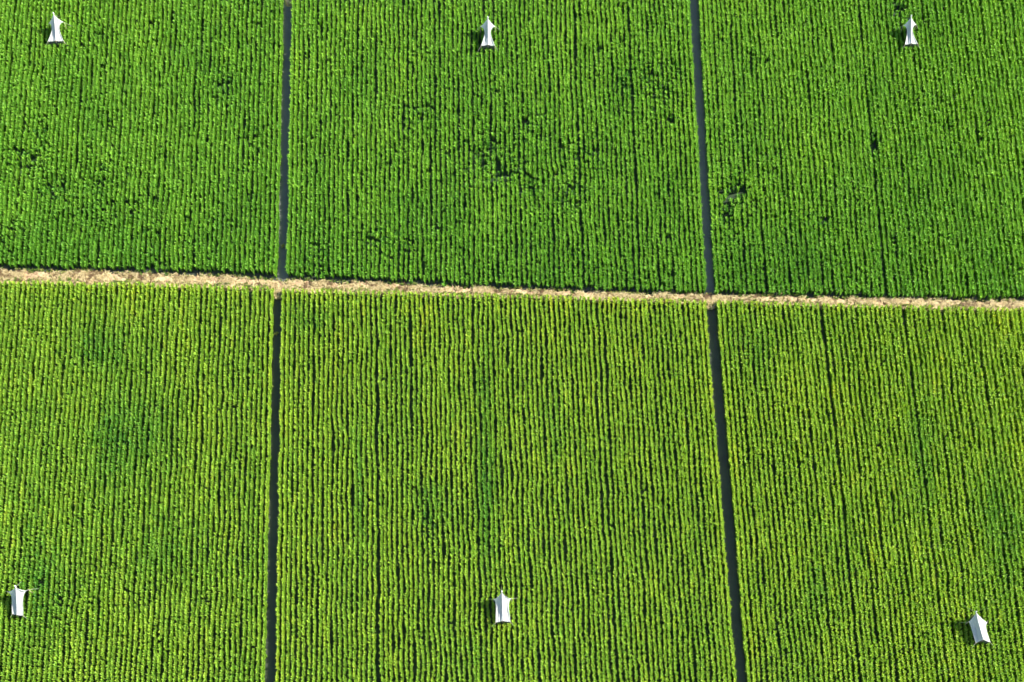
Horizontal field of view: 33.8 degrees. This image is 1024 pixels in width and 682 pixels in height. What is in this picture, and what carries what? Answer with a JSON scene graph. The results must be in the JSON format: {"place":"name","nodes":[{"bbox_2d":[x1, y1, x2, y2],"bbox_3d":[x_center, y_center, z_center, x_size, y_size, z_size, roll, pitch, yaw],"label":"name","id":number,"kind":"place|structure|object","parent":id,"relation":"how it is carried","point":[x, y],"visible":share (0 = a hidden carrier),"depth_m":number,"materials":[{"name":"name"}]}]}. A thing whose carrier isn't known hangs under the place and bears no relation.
{"place":"outdoors","nodes":[
{"label":"outdoors","id":0,"kind":"place"},
{"bbox_2d":[265,298,281,681],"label":"ditch water","id":1,"kind":"structure","parent":0,"point":[271,619],"depth_m":101.42,"materials":[{"name":"black liquid"}]},
{"bbox_2d":[277,1,292,281],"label":"ditch water","id":2,"kind":"structure","parent":0,"point":[283,275],"depth_m":109.93,"materials":[{"name":"grey liquid"}]},
{"bbox_2d":[0,0,1023,681],"bbox_3d":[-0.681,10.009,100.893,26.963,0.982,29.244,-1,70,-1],"label":"crop plot","id":3,"kind":"object","parent":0,"point":[496,308],"visible":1,"depth_m":101.31,"materials":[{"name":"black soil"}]},
{"bbox_2d":[6,581,38,620],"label":"net tent","id":4,"kind":"object","parent":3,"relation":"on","point":[16,594],"visible":1,"depth_m":98.21,"materials":[{"name":"white fabric"}]},
{"bbox_2d":[46,13,70,46],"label":"net tent","id":5,"kind":"object","parent":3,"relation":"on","point":[55,22],"visible":1,"depth_m":111.63,"materials":[{"name":"white fabric"}]},
{"bbox_2d":[0,279,274,681],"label":"crop plot","id":6,"kind":"object","parent":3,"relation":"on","point":[20,391],"visible":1,"depth_m":101.64,"materials":[{"name":"green plant"}]},
{"bbox_2d":[0,0,283,277],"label":"crop plot","id":7,"kind":"object","parent":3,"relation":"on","point":[23,22],"visible":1,"depth_m":109.75,"materials":[{"name":"green plant"}]},
{"bbox_2d":[476,16,501,56],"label":"net tent","id":8,"kind":"object","parent":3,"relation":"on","point":[487,26],"visible":1,"depth_m":111.51,"materials":[{"name":"white fabric"}]},
{"bbox_2d":[285,0,706,293],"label":"crop plot","id":9,"kind":"object","parent":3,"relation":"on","point":[426,160],"visible":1,"depth_m":109.42,"materials":[{"name":"green plant"}]},
{"bbox_2d":[493,584,513,625],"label":"net tent","id":10,"kind":"object","parent":3,"relation":"on","point":[501,600],"visible":1,"depth_m":98.00,"materials":[{"name":"white fabric"}]},
{"bbox_2d":[698,0,1023,300],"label":"crop plot","id":11,"kind":"object","parent":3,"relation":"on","point":[1013,123],"visible":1,"depth_m":109.45,"materials":[{"name":"green plant"}]},
{"bbox_2d":[716,300,1023,681],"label":"crop plot","id":12,"kind":"object","parent":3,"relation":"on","point":[1011,343],"visible":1,"depth_m":101.46,"materials":[{"name":"green plant"}]},
{"bbox_2d":[901,15,918,49],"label":"net tent","id":13,"kind":"object","parent":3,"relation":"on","point":[910,24],"visible":1,"depth_m":111.55,"materials":[{"name":"white fabric"}]},
{"bbox_2d":[962,606,990,650],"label":"net tent","id":14,"kind":"object","parent":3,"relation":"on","point":[977,622],"visible":1,"depth_m":97.55,"materials":[{"name":"white fabric"}]},
{"bbox_2d":[0,270,1023,314],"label":"path","id":15,"kind":"structure","parent":0,"point":[241,281],"depth_m":106.16,"materials":[{"name":"soil"}]},
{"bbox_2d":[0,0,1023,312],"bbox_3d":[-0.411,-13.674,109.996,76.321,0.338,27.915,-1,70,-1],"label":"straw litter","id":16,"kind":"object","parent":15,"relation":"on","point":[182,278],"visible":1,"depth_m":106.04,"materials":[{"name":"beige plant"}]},
{"bbox_2d":[1,267,1023,311],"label":"weeds","id":17,"kind":"object","parent":15,"relation":"on","point":[461,293],"visible":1,"depth_m":106.01,"materials":[{"name":"green plant"}]},
{"bbox_2d":[0,265,1023,301],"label":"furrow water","id":18,"kind":"structure","parent":0,"point":[348,279],"depth_m":106.51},
{"bbox_2d":[689,0,714,294],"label":"ditch water","id":19,"kind":"structure","parent":0,"point":[701,133],"depth_m":109.94,"materials":[{"name":"grey liquid"}]},
{"bbox_2d":[706,307,746,681],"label":"ditch water","id":20,"kind":"structure","parent":0,"point":[725,481],"depth_m":101.68,"materials":[{"name":"black liquid"}]}
]}

